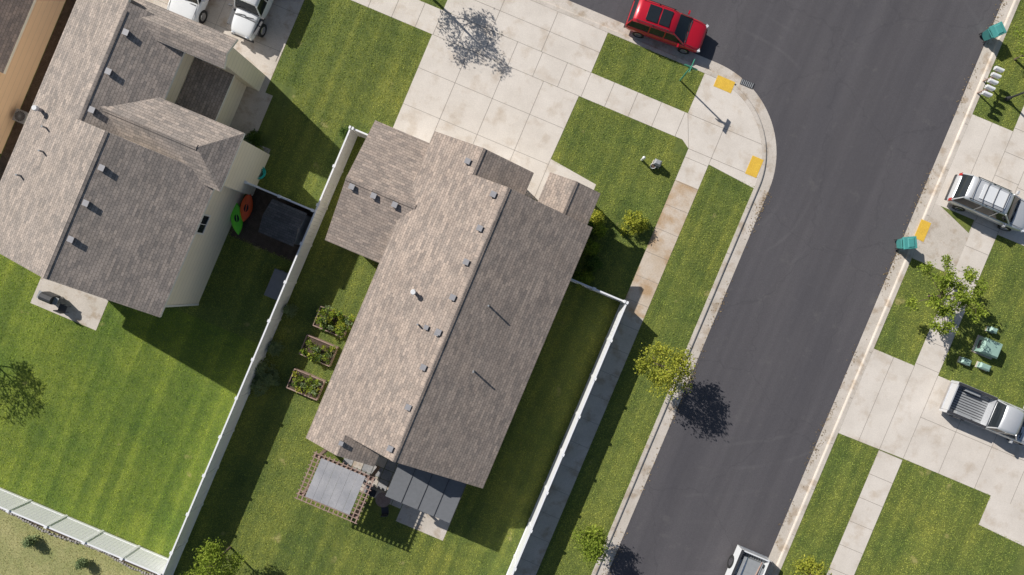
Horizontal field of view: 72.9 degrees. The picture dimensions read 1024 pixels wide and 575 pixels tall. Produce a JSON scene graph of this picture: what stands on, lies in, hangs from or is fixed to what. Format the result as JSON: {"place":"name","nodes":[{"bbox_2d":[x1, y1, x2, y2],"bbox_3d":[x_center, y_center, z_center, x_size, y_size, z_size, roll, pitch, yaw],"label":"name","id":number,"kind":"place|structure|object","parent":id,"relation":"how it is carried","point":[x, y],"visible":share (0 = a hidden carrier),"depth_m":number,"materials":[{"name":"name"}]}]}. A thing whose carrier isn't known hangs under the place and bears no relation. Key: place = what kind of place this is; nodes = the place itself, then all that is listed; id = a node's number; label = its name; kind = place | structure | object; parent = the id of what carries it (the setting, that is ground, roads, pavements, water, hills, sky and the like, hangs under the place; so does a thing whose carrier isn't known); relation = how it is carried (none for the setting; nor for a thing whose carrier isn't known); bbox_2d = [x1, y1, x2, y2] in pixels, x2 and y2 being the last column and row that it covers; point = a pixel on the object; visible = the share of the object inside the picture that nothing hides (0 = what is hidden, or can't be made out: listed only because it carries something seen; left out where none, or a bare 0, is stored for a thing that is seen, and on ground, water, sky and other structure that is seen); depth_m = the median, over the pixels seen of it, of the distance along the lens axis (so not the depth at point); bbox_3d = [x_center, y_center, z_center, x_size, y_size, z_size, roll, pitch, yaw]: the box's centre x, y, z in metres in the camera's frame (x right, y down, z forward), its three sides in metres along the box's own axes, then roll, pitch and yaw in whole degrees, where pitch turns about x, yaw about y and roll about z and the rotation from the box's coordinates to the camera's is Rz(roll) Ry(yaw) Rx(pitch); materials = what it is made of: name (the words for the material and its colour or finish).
{"place":"outdoors","nodes":[
{"label":"outdoors","id":0,"kind":"place"},
{"bbox_2d":[53,304,70,313],"bbox_3d":[-26.985,1.261,41.575,0.455,0.850,0.455,23,90,0],"label":"patio chair","id":1,"kind":"object","parent":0,"point":[62,308],"visible":1,"depth_m":41.56,"materials":[{"name":"metal"}]},
{"bbox_2d":[30,277,108,329],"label":"patio","id":2,"kind":"structure","parent":0,"point":[86,309],"depth_m":41.98,"materials":[{"name":"concrete"}]},
{"bbox_2d":[36,290,62,305],"bbox_3d":[-27.595,0.626,41.420,1.273,1.159,0.546,23,90,0],"label":"barbecue grill","id":3,"kind":"object","parent":2,"relation":"on","point":[49,297],"visible":1,"depth_m":41.07,"materials":[{"name":"metal"}]},
{"bbox_2d":[0,510,148,574],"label":"lawn","id":4,"kind":"structure","parent":0,"point":[70,562],"depth_m":42.00,"materials":[{"name":"green plant"}]},
{"bbox_2d":[20,533,39,548],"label":"garden plant","id":5,"kind":"object","parent":4,"relation":"on","point":[28,541],"visible":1,"depth_m":41.48,"materials":[{"name":"green plant"}]},
{"bbox_2d":[0,508,154,574],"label":"stone edging","id":6,"kind":"object","parent":4,"relation":"on","point":[76,542],"visible":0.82,"depth_m":41.90,"materials":[{"name":"grey stone"}]},
{"bbox_2d":[75,556,89,570],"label":"garden plant","id":7,"kind":"object","parent":4,"relation":"on","point":[81,563],"visible":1,"depth_m":41.51,"materials":[{"name":"green plant"}]},
{"bbox_2d":[0,254,257,556],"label":"lawn","id":8,"kind":"structure","parent":0,"point":[152,381],"depth_m":42.00,"materials":[{"name":"green plant"}]},
{"bbox_2d":[146,0,303,134],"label":"driveway","id":9,"kind":"structure","parent":0,"point":[252,108],"depth_m":41.99,"materials":[{"name":"concrete"}]},
{"bbox_2d":[167,0,208,23],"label":"white pickup","id":10,"kind":"object","parent":9,"relation":"on","point":[194,10],"visible":0.6,"depth_m":40.96,"materials":[{"name":"paint"}]},
{"bbox_2d":[227,0,273,42],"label":"white offroader","id":11,"kind":"object","parent":9,"relation":"on","point":[246,19],"visible":1,"depth_m":40.93,"materials":[{"name":"paint"}]},
{"bbox_2d":[0,0,761,574],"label":"lawn","id":12,"kind":"structure","parent":0,"point":[282,104],"depth_m":42.00,"materials":[{"name":"plant"}]},
{"bbox_2d":[0,0,65,153],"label":"walls","id":13,"kind":"structure","parent":12,"relation":"on","point":[16,79],"depth_m":41.06,"materials":[{"name":"beige"}]},
{"bbox_2d":[0,0,35,73],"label":"roof","id":14,"kind":"structure","parent":13,"relation":"on","point":[15,15],"depth_m":39.13,"materials":[{"name":"brown"}]},
{"bbox_2d":[0,0,75,180],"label":"gravel","id":15,"kind":"structure","parent":12,"relation":"on","point":[38,78],"depth_m":41.99,"materials":[{"name":"brown gravel"}]},
{"bbox_2d":[12,108,28,123],"bbox_3d":[-29.302,-10.202,41.602,0.728,0.795,0.728,23,90,0],"label":"air conditioner","id":16,"kind":"object","parent":15,"relation":"on","point":[19,116],"visible":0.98,"depth_m":41.24,"materials":[{"name":"grey metal"}]},
{"bbox_2d":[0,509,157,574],"bbox_3d":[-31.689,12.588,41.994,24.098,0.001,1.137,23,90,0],"label":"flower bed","id":17,"kind":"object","parent":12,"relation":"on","point":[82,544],"visible":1,"depth_m":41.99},
{"bbox_2d":[0,488,167,574],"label":"vinyl fence","id":18,"kind":"object","parent":12,"relation":"on","point":[80,531],"visible":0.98,"depth_m":40.98,"materials":[{"name":"white plastic"}]},
{"bbox_2d":[180,536,246,574],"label":"backyard tree","id":19,"kind":"object","parent":12,"relation":"on","point":[211,552],"visible":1,"depth_m":39.36,"materials":[{"name":"green plant"}]},
{"bbox_2d":[166,48,269,304],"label":"walls","id":20,"kind":"structure","parent":12,"relation":"on","point":[249,163],"depth_m":39.84,"materials":[{"name":"beige paint"}]},
{"bbox_2d":[0,0,244,316],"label":"roof","id":21,"kind":"structure","parent":20,"relation":"attached to","point":[132,228],"depth_m":36.22,"materials":[{"name":"beige"}]},
{"bbox_2d":[15,28,130,242],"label":"roof vents","id":22,"kind":"object","parent":21,"relation":"attached to","point":[101,167],"visible":1,"depth_m":35.78,"materials":[{"name":"grey metal"}]},
{"bbox_2d":[166,186,244,306],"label":"windows and doors","id":23,"kind":"structure","parent":20,"relation":"attached to","point":[203,224],"depth_m":38.60,"materials":[{"name":"white glass"}]},
{"bbox_2d":[230,203,242,234],"bbox_3d":[-16.493,-4.183,41.498,0.684,0.375,2.090,0,90,0],"label":"kayak","id":24,"kind":"object","parent":20,"relation":"attached to","point":[236,221],"visible":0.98,"depth_m":41.37,"materials":[{"name":"plastic"}]},
{"bbox_2d":[240,194,252,221],"bbox_3d":[-15.947,-4.814,41.598,0.716,0.375,1.764,0,90,0],"label":"kayak","id":25,"kind":"object","parent":20,"relation":"attached to","point":[246,206],"visible":1,"depth_m":41.47,"materials":[{"name":"plastic"}]},
{"bbox_2d":[243,136,254,145],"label":"garden plant","id":26,"kind":"object","parent":12,"relation":"on","point":[246,140],"visible":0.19,"depth_m":41.40,"materials":[{"name":"green plant"}]},
{"bbox_2d":[244,128,261,147],"bbox_3d":[-15.591,-9.023,41.594,1.295,1.104,1.207,11,90,0],"label":"garden plant","id":27,"kind":"object","parent":12,"relation":"on","point":[253,134],"visible":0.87,"depth_m":41.53,"materials":[{"name":"green plant"}]},
{"bbox_2d":[162,125,357,574],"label":"vinyl fence","id":28,"kind":"object","parent":12,"relation":"on","point":[243,394],"visible":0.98,"depth_m":40.91,"materials":[{"name":"white plastic"}]},
{"bbox_2d":[250,376,271,396],"bbox_3d":[-15.131,5.888,41.588,1.460,1.089,1.504,0,90,0],"label":"garden plant","id":29,"kind":"object","parent":12,"relation":"on","point":[257,383],"visible":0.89,"depth_m":41.53,"materials":[{"name":"green plant"}]},
{"bbox_2d":[257,144,270,153],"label":"gravel","id":30,"kind":"structure","parent":12,"relation":"on","point":[265,149],"depth_m":41.99,"materials":[{"name":"grey gravel"}]},
{"bbox_2d":[258,167,265,178],"bbox_3d":[-15.246,-6.927,41.820,0.844,0.330,0.838,0,90,0],"label":"garden hose","id":31,"kind":"object","parent":30,"relation":"on","point":[263,171],"visible":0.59,"depth_m":41.70,"materials":[{"name":"teal rubber"}]},
{"bbox_2d":[254,357,277,378],"bbox_3d":[-14.909,4.920,41.575,1.640,1.054,1.510,0,90,0],"label":"garden plant","id":32,"kind":"object","parent":12,"relation":"on","point":[261,369],"visible":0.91,"depth_m":41.43,"materials":[{"name":"green plant"}]},
{"bbox_2d":[261,369,280,385],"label":"garden plant","id":33,"kind":"object","parent":12,"relation":"on","point":[270,379],"visible":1,"depth_m":41.56,"materials":[{"name":"green plant"}]},
{"bbox_2d":[228,188,320,261],"bbox_3d":[-14.339,-3.790,41.994,4.820,0.001,3.319,23,90,0],"label":"mulch bed","id":34,"kind":"object","parent":12,"relation":"on","point":[249,233],"visible":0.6,"depth_m":41.99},
{"bbox_2d":[258,199,311,246],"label":"garden shed","id":35,"kind":"structure","parent":34,"relation":"on","point":[284,223],"depth_m":39.78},
{"bbox_2d":[264,268,287,299],"bbox_3d":[-14.072,-0.192,41.685,0.909,0.630,1.755,23,90,0],"label":"storage box","id":36,"kind":"object","parent":12,"relation":"on","point":[275,285],"visible":0.73,"depth_m":41.37,"materials":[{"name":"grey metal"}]},
{"bbox_2d":[267,340,287,358],"bbox_3d":[-14.240,3.653,41.571,1.171,0.889,1.130,-36,90,0],"label":"garden plant","id":37,"kind":"object","parent":12,"relation":"on","point":[274,350],"visible":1,"depth_m":41.48,"materials":[{"name":"green plant"}]},
{"bbox_2d":[244,181,314,211],"bbox_3d":[-13.468,-5.273,41.025,4.356,1.950,0.173,23,90,0],"label":"vinyl fence","id":38,"kind":"object","parent":12,"relation":"on","point":[278,195],"visible":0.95,"depth_m":40.13,"materials":[{"name":"white plastic"}]},
{"bbox_2d":[283,303,298,320],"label":"garden plant","id":39,"kind":"object","parent":12,"relation":"on","point":[290,310],"visible":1,"depth_m":41.55,"materials":[{"name":"green plant"}]},
{"bbox_2d":[286,368,326,400],"bbox_3d":[-12.338,5.865,41.572,2.211,0.855,1.322,23,90,0],"label":"raised garden bed","id":40,"kind":"object","parent":12,"relation":"on","point":[307,384],"visible":1,"depth_m":41.62,"materials":[{"name":"green plant"}]},
{"bbox_2d":[299,334,338,366],"bbox_3d":[-11.649,3.853,41.592,2.140,0.817,1.444,21,90,0],"label":"raised garden bed","id":41,"kind":"object","parent":12,"relation":"on","point":[316,349],"visible":1,"depth_m":41.62,"materials":[{"name":"green plant"}]},
{"bbox_2d":[312,305,354,339],"bbox_3d":[-10.652,2.015,41.425,2.319,1.151,1.685,24,90,0],"label":"raised garden bed","id":42,"kind":"object","parent":12,"relation":"on","point":[334,322],"visible":1,"depth_m":41.31,"materials":[{"name":"green plant"}]},
{"bbox_2d":[294,449,379,523],"bbox_3d":[-10.045,11.386,40.688,3.865,2.625,2.956,23,90,0],"label":"pergola","id":43,"kind":"object","parent":12,"relation":"on","point":[342,485],"visible":0.99,"depth_m":39.38,"materials":[{"name":"brown wood"}]},
{"bbox_2d":[339,125,348,138],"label":"garden plant","id":44,"kind":"object","parent":12,"relation":"on","point":[343,132],"visible":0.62,"depth_m":41.39,"materials":[{"name":"green plant"}]},
{"bbox_2d":[351,127,367,138],"bbox_3d":[-8.510,-8.909,41.025,1.764,1.950,0.173,23,90,0],"label":"vinyl fence","id":45,"kind":"object","parent":12,"relation":"on","point":[360,133],"visible":0.41,"depth_m":40.56,"materials":[{"name":"white plastic"}]},
{"bbox_2d":[339,455,402,507],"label":"paver patio","id":46,"kind":"structure","parent":12,"relation":"on","point":[386,475],"depth_m":41.98,"materials":[{"name":"beige stone"}]},
{"bbox_2d":[367,487,389,516],"bbox_3d":[-7.714,12.780,41.560,1.886,0.840,1.706,0,90,0],"label":"patio table","id":47,"kind":"object","parent":46,"relation":"on","point":[382,500],"visible":0.67,"depth_m":41.26,"materials":[{"name":"metal"}]},
{"bbox_2d":[506,301,628,574],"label":"vinyl fence","id":48,"kind":"object","parent":12,"relation":"on","point":[564,444],"visible":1,"depth_m":40.79,"materials":[{"name":"white plastic"}]},
{"bbox_2d":[574,269,594,289],"bbox_3d":[4.348,-0.618,41.440,1.290,1.197,1.263,-19,90,0],"label":"shrub","id":49,"kind":"object","parent":12,"relation":"on","point":[588,279],"visible":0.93,"depth_m":41.37,"materials":[{"name":"green plant"}]},
{"bbox_2d":[158,0,1023,574],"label":"concrete joints","id":50,"kind":"object","parent":12,"relation":"on","point":[666,204],"visible":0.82,"depth_m":41.98,"materials":[{"name":"grey concrete"}]},
{"bbox_2d":[571,523,611,567],"bbox_3d":[4.604,14.753,40.450,2.256,3.108,2.685,-19,90,0],"label":"street tree","id":51,"kind":"object","parent":12,"relation":"on","point":[591,554],"visible":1,"depth_m":39.89,"materials":[{"name":"green plant"}]},
{"bbox_2d":[588,219,595,236],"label":"shrub","id":52,"kind":"object","parent":12,"relation":"on","point":[591,224],"visible":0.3,"depth_m":41.38,"materials":[{"name":"green plant"}]},
{"bbox_2d":[582,238,602,256],"bbox_3d":[4.653,-2.354,41.445,1.562,1.127,1.257,35,90,0],"label":"shrub","id":53,"kind":"object","parent":12,"relation":"on","point":[590,246],"visible":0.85,"depth_m":41.33,"materials":[{"name":"green plant"}]},
{"bbox_2d":[582,254,603,273],"bbox_3d":[4.762,-1.453,41.409,1.232,1.195,1.202,-28,90,0],"label":"shrub","id":54,"kind":"object","parent":12,"relation":"on","point":[592,262],"visible":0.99,"depth_m":41.35,"materials":[{"name":"green plant"}]},
{"bbox_2d":[570,278,625,302],"bbox_3d":[4.753,0.076,40.975,3.992,2.050,0.173,23,90,0],"label":"vinyl fence","id":55,"kind":"object","parent":12,"relation":"on","point":[599,291],"visible":0.79,"depth_m":40.03,"materials":[{"name":"white plastic"}]},
{"bbox_2d":[590,208,605,224],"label":"shrub","id":56,"kind":"object","parent":12,"relation":"on","point":[597,215],"visible":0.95,"depth_m":41.32,"materials":[{"name":"green plant"}]},
{"bbox_2d":[592,221,607,238],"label":"shrub","id":57,"kind":"object","parent":12,"relation":"on","point":[599,229],"visible":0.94,"depth_m":41.23,"materials":[{"name":"green plant"}]},
{"bbox_2d":[620,209,649,235],"bbox_3d":[7.406,-3.872,41.425,1.896,1.321,1.685,0,90,0],"label":"shrub","id":58,"kind":"object","parent":12,"relation":"on","point":[643,226],"visible":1,"depth_m":41.42,"materials":[{"name":"green plant"}]},
{"bbox_2d":[652,158,661,168],"bbox_3d":[8.721,-7.469,41.650,0.491,0.700,0.382,23,90,0],"label":"utility pedestal","id":59,"kind":"object","parent":12,"relation":"on","point":[657,163],"visible":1,"depth_m":41.38,"materials":[{"name":"metal"}]},
{"bbox_2d":[633,340,695,399],"bbox_3d":[8.707,4.657,39.935,3.642,4.135,3.644,0,90,0],"label":"street tree","id":60,"kind":"object","parent":12,"relation":"on","point":[677,361],"visible":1,"depth_m":39.31,"materials":[{"name":"green plant"}]},
{"bbox_2d":[679,59,697,80],"bbox_3d":[10.188,-12.553,40.575,0.587,2.850,0.587,-22,90,0],"label":"street sign","id":61,"kind":"object","parent":12,"relation":"on","point":[690,67],"visible":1,"depth_m":39.50,"materials":[{"name":"green metal"}]},
{"bbox_2d":[683,74,761,187],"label":"corner ramp","id":62,"kind":"structure","parent":12,"relation":"on","point":[723,109],"depth_m":41.99,"materials":[{"name":"concrete"}]},
{"bbox_2d":[714,75,734,92],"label":"tactile paving","id":63,"kind":"structure","parent":62,"relation":"on","point":[724,84],"depth_m":41.98,"materials":[{"name":"yellow plastic"}]},
{"bbox_2d":[745,156,763,177],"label":"tactile paving","id":64,"kind":"structure","parent":62,"relation":"on","point":[754,166],"depth_m":41.98,"materials":[{"name":"yellow plastic"}]},
{"bbox_2d":[396,484,466,540],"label":"patio","id":65,"kind":"structure","parent":0,"point":[423,522],"depth_m":41.99,"materials":[{"name":"concrete"}]},
{"bbox_2d":[385,463,465,522],"bbox_3d":[-4.839,11.382,40.680,4.001,2.620,2.728,23,90,0],"label":"patio cover","id":66,"kind":"object","parent":65,"relation":"on","point":[435,495],"visible":0.73,"depth_m":39.40,"materials":[{"name":"metal"}]},
{"bbox_2d":[393,0,607,200],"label":"driveway","id":67,"kind":"structure","parent":0,"point":[502,123],"depth_m":41.99,"materials":[{"name":"concrete"}]},
{"bbox_2d":[352,0,687,139],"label":"sidewalk","id":68,"kind":"structure","parent":0,"point":[548,68],"depth_m":41.99,"materials":[{"name":"concrete"}]},
{"bbox_2d":[513,310,643,574],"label":"sidewalk","id":69,"kind":"structure","parent":0,"point":[575,453],"depth_m":41.99,"materials":[{"name":"concrete"}]},
{"bbox_2d":[625,180,697,317],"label":"sidewalk","id":70,"kind":"structure","parent":0,"point":[671,221],"depth_m":41.99,"materials":[{"name":"concrete"}]},
{"bbox_2d":[675,149,708,188],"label":"sidewalk","id":71,"kind":"structure","parent":0,"point":[691,172],"depth_m":41.99,"materials":[{"name":"concrete"}]},
{"bbox_2d":[569,0,1002,574],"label":"road","id":72,"kind":"structure","parent":0,"point":[859,98],"depth_m":42.09,"materials":[{"name":"grey asphalt"}]},
{"bbox_2d":[532,0,776,574],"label":"kerb","id":73,"kind":"structure","parent":72,"relation":"on","point":[753,101],"depth_m":42.08,"materials":[{"name":"concrete"}]},
{"bbox_2d":[624,0,708,53],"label":"red suv","id":74,"kind":"object","parent":72,"relation":"on","point":[674,27],"visible":1,"depth_m":40.81,"materials":[{"name":"paint"}]},
{"bbox_2d":[740,79,753,88],"bbox_3d":[14.282,-12.371,42.072,0.818,0.055,0.364,23,90,0],"label":"storm drain","id":75,"kind":"object","parent":72,"relation":"on","point":[746,83],"visible":1,"depth_m":42.06,"materials":[{"name":"metal"}]},
{"bbox_2d":[725,545,771,574],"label":"white pickup","id":76,"kind":"object","parent":72,"relation":"on","point":[742,560],"visible":1,"depth_m":41.12,"materials":[{"name":"paint"}]},
{"bbox_2d":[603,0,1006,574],"bbox_3d":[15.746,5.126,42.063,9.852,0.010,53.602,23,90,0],"label":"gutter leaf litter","id":77,"kind":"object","parent":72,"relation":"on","point":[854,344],"visible":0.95,"depth_m":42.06,"materials":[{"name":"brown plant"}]},
{"bbox_2d":[767,0,1019,574],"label":"kerb","id":78,"kind":"structure","parent":72,"relation":"on","point":[881,308],"depth_m":42.08,"materials":[{"name":"concrete"}]},
{"bbox_2d":[894,236,916,249],"bbox_3d":[23.509,-2.643,41.450,0.909,1.139,0.736,-5,90,0],"label":"wheelie bin","id":79,"kind":"object","parent":72,"relation":"on","point":[910,242],"visible":1,"depth_m":40.92,"materials":[{"name":"plastic"}]},
{"bbox_2d":[979,21,1006,42],"bbox_3d":[28.712,-15.231,41.450,0.910,1.140,0.736,-25,90,0],"label":"wheelie bin","id":80,"kind":"object","parent":72,"relation":"on","point":[995,30],"visible":1,"depth_m":40.92,"materials":[{"name":"plastic"}]},
{"bbox_2d":[779,0,1023,574],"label":"lawn","id":81,"kind":"structure","parent":0,"point":[1018,567],"depth_m":42.00,"materials":[{"name":"plant"}]},
{"bbox_2d":[788,554,831,574],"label":"street tree","id":82,"kind":"object","parent":81,"relation":"on","point":[813,566],"visible":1,"depth_m":40.02,"materials":[{"name":"green plant"}]},
{"bbox_2d":[912,204,974,272],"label":"corner ramp","id":83,"kind":"structure","parent":81,"relation":"on","point":[947,233],"depth_m":41.99,"materials":[{"name":"concrete"}]},
{"bbox_2d":[915,219,930,241],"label":"tactile paving","id":84,"kind":"structure","parent":83,"relation":"on","point":[922,230],"depth_m":41.98,"materials":[{"name":"yellow plastic"}]},
{"bbox_2d":[905,254,991,336],"bbox_3d":[25.218,0.526,40.401,4.723,3.203,4.963,0,90,0],"label":"street tree","id":85,"kind":"object","parent":81,"relation":"on","point":[944,309],"visible":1,"depth_m":39.75,"materials":[{"name":"green plant"}]},
{"bbox_2d":[957,356,971,365],"bbox_3d":[27.345,4.460,41.800,0.655,0.400,0.382,23,90,0],"label":"utility pedestal","id":86,"kind":"object","parent":81,"relation":"on","point":[964,361],"visible":1,"depth_m":41.65,"materials":[{"name":"metal"}]},
{"bbox_2d":[975,361,990,371],"bbox_3d":[28.472,4.775,41.800,0.764,0.400,0.382,23,90,0],"label":"utility pedestal","id":87,"kind":"object","parent":81,"relation":"on","point":[983,366],"visible":1,"depth_m":41.65,"materials":[{"name":"metal"}]},
{"bbox_2d":[971,335,1002,359],"bbox_3d":[28.634,3.618,41.625,1.310,0.750,1.091,23,90,0],"label":"utility transformer","id":88,"kind":"object","parent":81,"relation":"on","point":[988,348],"visible":1,"depth_m":41.31,"materials":[{"name":"metal"}]},
{"bbox_2d":[977,66,1004,96],"bbox_3d":[28.391,-12.154,41.371,0.510,1.258,1.844,26,90,0],"label":"mailbox row","id":89,"kind":"object","parent":81,"relation":"on","point":[987,87],"visible":1,"depth_m":40.81,"materials":[{"name":"white metal"}]},
{"bbox_2d":[985,326,997,333],"bbox_3d":[28.942,2.562,41.750,0.491,0.500,0.327,23,90,0],"label":"utility pedestal","id":90,"kind":"object","parent":81,"relation":"on","point":[991,330],"visible":1,"depth_m":41.59,"materials":[{"name":"metal"}]},
{"bbox_2d":[1004,92,1023,100],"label":"street lamp","id":91,"kind":"object","parent":81,"relation":"on","point":[1008,98],"visible":1,"depth_m":41.49,"materials":[{"name":"metal"}]},
{"bbox_2d":[1012,26,1023,61],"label":"yard tree","id":92,"kind":"object","parent":81,"relation":"on","point":[1021,56],"visible":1,"depth_m":39.98,"materials":[{"name":"green plant"}]},
{"bbox_2d":[827,107,1023,574],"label":"sidewalk","id":93,"kind":"structure","parent":0,"point":[885,466],"depth_m":41.99,"materials":[{"name":"concrete"}]},
{"bbox_2d":[839,349,1023,545],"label":"driveway","id":94,"kind":"structure","parent":0,"point":[965,461],"depth_m":41.99,"materials":[{"name":"concrete"}]},
{"bbox_2d":[939,380,1023,444],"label":"silver pickup","id":95,"kind":"object","parent":94,"relation":"on","point":[976,407],"visible":1,"depth_m":40.98,"materials":[{"name":"paint"}]},
{"bbox_2d":[941,206,973,232],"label":"lawn","id":96,"kind":"structure","parent":0,"point":[965,222],"depth_m":41.98,"materials":[{"name":"plant"}]},
{"bbox_2d":[935,114,1023,245],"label":"driveway","id":97,"kind":"structure","parent":0,"point":[991,152],"depth_m":41.99,"materials":[{"name":"concrete"}]},
{"bbox_2d":[944,173,1023,231],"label":"silver suv","id":98,"kind":"object","parent":97,"relation":"on","point":[1002,207],"visible":1,"depth_m":40.57,"materials":[{"name":"paint"}]},
{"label":"walls","id":99,"kind":"object","parent":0,"visible":0},
{"bbox_2d":[306,120,600,487],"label":"roof","id":100,"kind":"structure","parent":99,"relation":"attached to","point":[521,252],"depth_m":37.86,"materials":[{"name":"beige"}]},
{"bbox_2d":[338,157,496,452],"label":"roof vents","id":101,"kind":"object","parent":100,"relation":"attached to","point":[351,186],"visible":1,"depth_m":36.79,"materials":[{"name":"grey metal"}]}
]}

